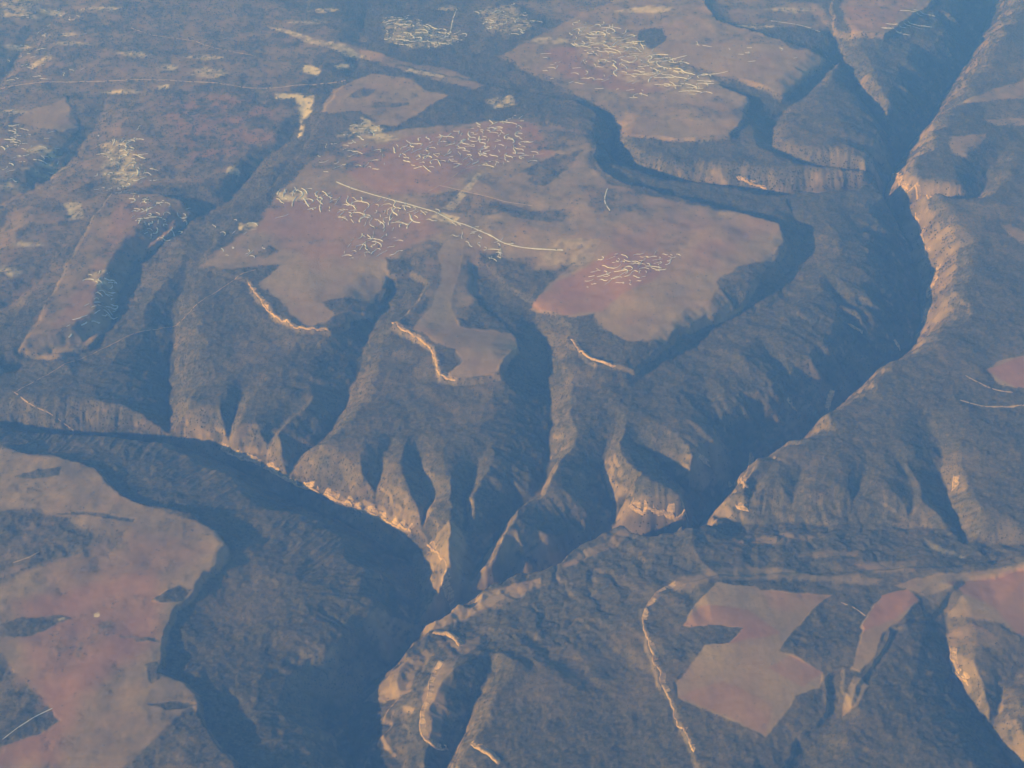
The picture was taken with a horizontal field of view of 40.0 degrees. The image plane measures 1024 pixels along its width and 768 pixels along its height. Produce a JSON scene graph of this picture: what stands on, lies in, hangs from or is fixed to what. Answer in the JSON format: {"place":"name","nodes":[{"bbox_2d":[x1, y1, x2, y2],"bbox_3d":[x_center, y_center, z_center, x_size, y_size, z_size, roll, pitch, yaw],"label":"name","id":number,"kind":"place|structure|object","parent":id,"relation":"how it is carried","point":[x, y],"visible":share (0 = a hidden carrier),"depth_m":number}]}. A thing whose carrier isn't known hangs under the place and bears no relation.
{"place":"outdoors","nodes":[
{"label":"outdoors","id":0,"kind":"place"},
{"bbox_2d":[4,708,52,737],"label":"dirt track","id":1,"kind":"structure","parent":0,"point":[28,720],"depth_m":12649.77},
{"bbox_2d":[14,392,73,431],"bbox_3d":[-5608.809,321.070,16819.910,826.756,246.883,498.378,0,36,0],"label":"dirt track","id":2,"kind":"structure","parent":0,"point":[43,410],"depth_m":16740.73},
{"bbox_2d":[11,97,79,132],"bbox_3d":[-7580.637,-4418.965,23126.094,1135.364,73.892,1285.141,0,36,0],"label":"field","id":3,"kind":"structure","parent":0,"point":[52,116],"depth_m":22991.34},
{"bbox_2d":[16,269,255,391],"bbox_3d":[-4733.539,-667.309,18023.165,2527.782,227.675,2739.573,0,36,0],"label":"dirt track","id":4,"kind":"structure","parent":0,"point":[139,331],"depth_m":18063.51},
{"bbox_2d":[1,79,345,88],"bbox_3d":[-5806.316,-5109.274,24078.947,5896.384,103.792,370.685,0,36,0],"label":"dirt track","id":5,"kind":"structure","parent":0,"point":[167,80],"depth_m":24138.41},
{"bbox_2d":[132,28,253,55],"bbox_3d":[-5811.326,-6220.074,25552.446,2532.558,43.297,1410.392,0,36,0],"label":"dirt track","id":6,"kind":"structure","parent":0,"point":[192,40],"depth_m":25609.13},
{"bbox_2d":[180,413,438,544],"bbox_3d":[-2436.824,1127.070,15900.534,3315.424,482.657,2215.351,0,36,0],"label":"cliff","id":7,"kind":"structure","parent":0,"point":[238,436],"depth_m":15711.98},
{"bbox_2d":[220,443,261,465],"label":"rock ledge","id":8,"kind":"object","parent":7,"relation":"on","point":[240,455],"visible":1,"depth_m":16400.13},
{"bbox_2d":[322,488,413,532],"bbox_3d":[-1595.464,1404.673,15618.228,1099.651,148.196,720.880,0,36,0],"label":"rock ledge","id":9,"kind":"object","parent":7,"relation":"on","point":[358,506],"visible":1,"depth_m":15634.98},
{"bbox_2d":[0,0,1023,767],"bbox_3d":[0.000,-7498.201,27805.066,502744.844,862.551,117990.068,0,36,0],"label":"terrain","id":10,"kind":"structure","parent":0,"point":[508,556],"depth_m":16449.00},
{"bbox_2d":[21,193,192,358],"bbox_3d":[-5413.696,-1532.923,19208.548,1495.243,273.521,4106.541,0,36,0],"label":"plateau","id":11,"kind":"structure","parent":10,"relation":"attached to","point":[68,306],"depth_m":19198.95},
{"bbox_2d":[0,448,237,767],"bbox_3d":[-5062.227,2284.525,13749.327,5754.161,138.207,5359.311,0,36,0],"label":"plateau","id":12,"kind":"structure","parent":10,"relation":"attached to","point":[137,721],"depth_m":13690.72},
{"bbox_2d":[0,669,51,743],"bbox_3d":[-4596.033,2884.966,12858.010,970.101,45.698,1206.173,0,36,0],"label":"grove","id":13,"kind":"object","parent":12,"relation":"on","point":[22,711],"visible":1,"depth_m":12738.36},
{"bbox_2d":[0,509,89,580],"bbox_3d":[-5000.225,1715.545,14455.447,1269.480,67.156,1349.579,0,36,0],"label":"grove","id":14,"kind":"object","parent":12,"relation":"on","point":[37,536],"visible":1,"depth_m":14602.90},
{"bbox_2d":[127,708,231,767],"bbox_3d":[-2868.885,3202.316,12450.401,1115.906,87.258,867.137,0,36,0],"label":"grove","id":15,"kind":"object","parent":12,"relation":"on","point":[186,746],"visible":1,"depth_m":12388.38},
{"bbox_2d":[248,282,329,330],"bbox_3d":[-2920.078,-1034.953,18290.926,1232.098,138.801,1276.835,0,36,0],"label":"rock ledge","id":16,"kind":"object","parent":10,"relation":"on","point":[266,307],"visible":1,"depth_m":17952.33},
{"bbox_2d":[263,462,319,493],"bbox_3d":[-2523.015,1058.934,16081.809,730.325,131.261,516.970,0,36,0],"label":"rock ledge","id":17,"kind":"object","parent":10,"relation":"on","point":[271,468],"visible":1,"depth_m":16041.96},
{"bbox_2d":[2,3,796,317],"bbox_3d":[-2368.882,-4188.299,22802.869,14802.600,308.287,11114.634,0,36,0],"label":"buildings","id":18,"kind":"structure","parent":10,"relation":"on","point":[408,147],"depth_m":21899.36},
{"bbox_2d":[419,659,447,750],"bbox_3d":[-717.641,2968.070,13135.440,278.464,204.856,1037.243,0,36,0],"label":"rock ledge","id":19,"kind":"object","parent":10,"relation":"on","point":[423,729],"visible":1,"depth_m":12941.15},
{"bbox_2d":[426,541,450,597],"bbox_3d":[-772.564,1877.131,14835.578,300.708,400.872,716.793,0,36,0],"label":"rock ledge","id":20,"kind":"object","parent":10,"relation":"on","point":[446,575],"visible":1,"depth_m":14639.08},
{"bbox_2d":[440,583,454,610],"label":"rock ledge","id":21,"kind":"object","parent":10,"relation":"on","point":[451,600],"visible":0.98,"depth_m":14702.54},
{"bbox_2d":[432,630,463,645],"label":"rock ledge","id":22,"kind":"object","parent":10,"relation":"on","point":[454,637],"visible":1,"depth_m":13937.83},
{"bbox_2d":[471,741,500,764],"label":"rock ledge","id":23,"kind":"object","parent":10,"relation":"on","point":[494,757],"visible":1,"depth_m":12516.23},
{"bbox_2d":[201,64,785,386],"bbox_3d":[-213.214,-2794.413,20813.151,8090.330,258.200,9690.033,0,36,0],"label":"plateau","id":24,"kind":"structure","parent":10,"relation":"attached to","point":[324,261],"depth_m":19745.09},
{"bbox_2d":[401,240,435,285],"bbox_3d":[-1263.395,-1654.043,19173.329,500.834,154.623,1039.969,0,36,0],"label":"grove","id":25,"kind":"object","parent":24,"relation":"on","point":[419,263],"visible":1,"depth_m":19069.50},
{"bbox_2d":[391,321,454,380],"bbox_3d":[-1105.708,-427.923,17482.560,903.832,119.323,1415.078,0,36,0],"label":"rock ledge","id":26,"kind":"object","parent":24,"relation":"on","point":[422,340],"visible":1,"depth_m":17580.62},
{"bbox_2d":[336,181,562,250],"bbox_3d":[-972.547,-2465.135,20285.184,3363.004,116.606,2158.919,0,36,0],"label":"dirt track","id":27,"kind":"structure","parent":24,"relation":"on","point":[451,219],"depth_m":20032.45},
{"bbox_2d":[427,153,543,191],"bbox_3d":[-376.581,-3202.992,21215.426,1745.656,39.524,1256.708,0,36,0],"label":"dirt track","id":28,"kind":"structure","parent":24,"relation":"on","point":[478,164],"depth_m":21375.25},
{"bbox_2d":[440,185,531,205],"bbox_3d":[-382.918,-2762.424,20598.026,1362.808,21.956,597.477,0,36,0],"label":"dirt track","id":29,"kind":"structure","parent":24,"relation":"on","point":[487,196],"depth_m":20560.97},
{"bbox_2d":[484,255,533,290],"bbox_3d":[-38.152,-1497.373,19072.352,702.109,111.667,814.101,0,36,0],"label":"grove","id":30,"kind":"object","parent":24,"relation":"on","point":[515,271],"visible":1,"depth_m":19096.01},
{"bbox_2d":[566,314,608,357],"bbox_3d":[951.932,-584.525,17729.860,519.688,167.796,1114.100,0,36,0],"label":"grove","id":31,"kind":"object","parent":24,"relation":"on","point":[584,334],"visible":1,"depth_m":17757.23},
{"bbox_2d":[570,339,615,367],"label":"rock ledge","id":32,"kind":"object","parent":24,"relation":"on","point":[586,354],"visible":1,"depth_m":17256.77},
{"bbox_2d":[0,0,1023,767],"bbox_3d":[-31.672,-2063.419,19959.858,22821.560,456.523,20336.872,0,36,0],"label":"forest","id":33,"kind":"object","parent":10,"relation":"on","point":[706,202],"visible":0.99,"depth_m":18992.54},
{"bbox_2d":[500,0,826,141],"bbox_3d":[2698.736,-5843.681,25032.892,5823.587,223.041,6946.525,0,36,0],"label":"plateau","id":34,"kind":"structure","parent":10,"relation":"attached to","point":[787,71],"depth_m":24651.14},
{"bbox_2d":[638,28,665,47],"bbox_3d":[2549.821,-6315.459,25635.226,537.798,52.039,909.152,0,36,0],"label":"grove","id":35,"kind":"object","parent":34,"relation":"on","point":[651,37],"visible":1,"depth_m":25637.79},
{"bbox_2d":[642,581,694,751],"bbox_3d":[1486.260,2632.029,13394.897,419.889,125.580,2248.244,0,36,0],"label":"rock ledge","id":36,"kind":"object","parent":10,"relation":"on","point":[652,647],"visible":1,"depth_m":13410.53},
{"bbox_2d":[698,453,709,466],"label":"rock ledge","id":37,"kind":"object","parent":10,"relation":"on","point":[703,458],"visible":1,"depth_m":16206.51},
{"bbox_2d":[735,502,748,511],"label":"rock ledge","id":38,"kind":"object","parent":10,"relation":"on","point":[742,506],"visible":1,"depth_m":15392.48},
{"bbox_2d":[736,176,767,189],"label":"rock ledge","id":39,"kind":"object","parent":10,"relation":"on","point":[747,180],"visible":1,"depth_m":21606.44},
{"bbox_2d":[787,397,796,410],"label":"rock ledge","id":40,"kind":"object","parent":10,"relation":"on","point":[791,404],"visible":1,"depth_m":17292.30},
{"bbox_2d":[783,606,861,665],"bbox_3d":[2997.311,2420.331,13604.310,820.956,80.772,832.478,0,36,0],"label":"grove","id":41,"kind":"object","parent":10,"relation":"on","point":[827,635],"visible":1,"depth_m":13579.74},
{"bbox_2d":[824,389,834,409],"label":"rock ledge","id":42,"kind":"object","parent":10,"relation":"on","point":[830,395],"visible":1,"depth_m":17671.72},
{"bbox_2d":[848,323,862,332],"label":"rock ledge","id":43,"kind":"object","parent":10,"relation":"on","point":[854,327],"visible":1,"depth_m":18443.06},
{"bbox_2d":[831,0,930,39],"bbox_3d":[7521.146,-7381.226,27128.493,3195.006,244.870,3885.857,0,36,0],"label":"plateau","id":44,"kind":"structure","parent":10,"relation":"attached to","point":[862,23],"depth_m":26330.79},
{"bbox_2d":[951,475,958,490],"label":"rock ledge","id":45,"kind":"object","parent":10,"relation":"on","point":[955,482],"visible":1,"depth_m":15674.60},
{"bbox_2d":[949,647,969,685],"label":"rock ledge","id":46,"kind":"object","parent":10,"relation":"on","point":[956,670],"visible":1,"depth_m":13510.00},
{"bbox_2d":[599,453,695,536],"bbox_3d":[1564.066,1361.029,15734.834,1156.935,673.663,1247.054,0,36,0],"label":"cliff","id":47,"kind":"structure","parent":0,"point":[628,517],"depth_m":15600.90},
{"bbox_2d":[628,498,688,521],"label":"rock ledge","id":48,"kind":"object","parent":47,"relation":"on","point":[669,513],"visible":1,"depth_m":15524.41},
{"bbox_2d":[633,161,848,193],"bbox_3d":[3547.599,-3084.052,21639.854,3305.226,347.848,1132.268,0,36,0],"label":"cliff","id":49,"kind":"structure","parent":0,"point":[818,181],"depth_m":21655.10},
{"bbox_2d":[683,583,808,633],"bbox_3d":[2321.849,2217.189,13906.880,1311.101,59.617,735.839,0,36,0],"label":"field","id":50,"kind":"structure","parent":0,"point":[719,604],"depth_m":13905.30},
{"bbox_2d":[675,643,820,735],"bbox_3d":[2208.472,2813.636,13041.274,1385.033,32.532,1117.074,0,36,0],"label":"field","id":51,"kind":"structure","parent":0,"point":[769,681],"depth_m":13093.48},
{"bbox_2d":[731,593,829,648],"bbox_3d":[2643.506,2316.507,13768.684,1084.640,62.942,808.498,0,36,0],"label":"field","id":52,"kind":"structure","parent":0,"point":[768,638],"depth_m":13608.43},
{"bbox_2d":[727,181,953,492],"bbox_3d":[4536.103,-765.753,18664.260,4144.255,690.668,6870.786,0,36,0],"label":"cliff","id":53,"kind":"structure","parent":0,"point":[938,314],"depth_m":20388.00},
{"bbox_2d":[728,475,748,487],"bbox_3d":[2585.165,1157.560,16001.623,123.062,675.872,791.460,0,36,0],"label":"rock ledge","id":54,"kind":"object","parent":53,"relation":"on","point":[743,479],"visible":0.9,"depth_m":15752.99},
{"bbox_2d":[747,452,754,468],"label":"rock ledge","id":55,"kind":"object","parent":53,"relation":"on","point":[751,459],"visible":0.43,"depth_m":16721.99},
{"bbox_2d":[915,212,930,255],"bbox_3d":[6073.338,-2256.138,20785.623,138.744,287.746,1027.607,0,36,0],"label":"rock ledge","id":56,"kind":"object","parent":53,"relation":"on","point":[921,233],"visible":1,"depth_m":20861.61},
{"bbox_2d":[921,307,929,322],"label":"rock ledge","id":57,"kind":"object","parent":53,"relation":"on","point":[925,316],"visible":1,"depth_m":19288.67},
{"bbox_2d":[926,263,941,297],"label":"rock ledge","id":58,"kind":"object","parent":53,"relation":"on","point":[932,284],"visible":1,"depth_m":19793.58},
{"bbox_2d":[852,589,920,672],"bbox_3d":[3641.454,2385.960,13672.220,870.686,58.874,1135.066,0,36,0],"label":"field","id":59,"kind":"structure","parent":0,"point":[886,612],"depth_m":13727.34},
{"bbox_2d":[877,140,986,210],"bbox_3d":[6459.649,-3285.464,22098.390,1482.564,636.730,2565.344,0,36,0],"label":"cliff","id":60,"kind":"structure","parent":0,"point":[895,202],"depth_m":21837.58},
{"bbox_2d":[891,172,931,198],"bbox_3d":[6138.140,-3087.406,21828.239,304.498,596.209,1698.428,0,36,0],"label":"rock ledge","id":61,"kind":"object","parent":60,"relation":"on","point":[902,186],"visible":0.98,"depth_m":21560.79},
{"bbox_2d":[896,563,1023,636],"bbox_3d":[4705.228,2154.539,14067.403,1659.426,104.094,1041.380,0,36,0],"label":"field","id":62,"kind":"structure","parent":0,"point":[987,594],"depth_m":14129.26},
{"bbox_2d":[965,375,1009,391],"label":"dirt track","id":63,"kind":"structure","parent":0,"point":[987,386],"depth_m":16957.61},
{"bbox_2d":[960,400,1023,407],"bbox_3d":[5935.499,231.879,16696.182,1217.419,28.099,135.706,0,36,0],"label":"dirt track","id":64,"kind":"structure","parent":0,"point":[1012,406],"depth_m":16662.71},
{"bbox_2d":[986,356,1023,386],"bbox_3d":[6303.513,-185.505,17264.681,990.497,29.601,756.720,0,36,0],"label":"field","id":65,"kind":"structure","parent":0,"point":[1006,371],"depth_m":17216.27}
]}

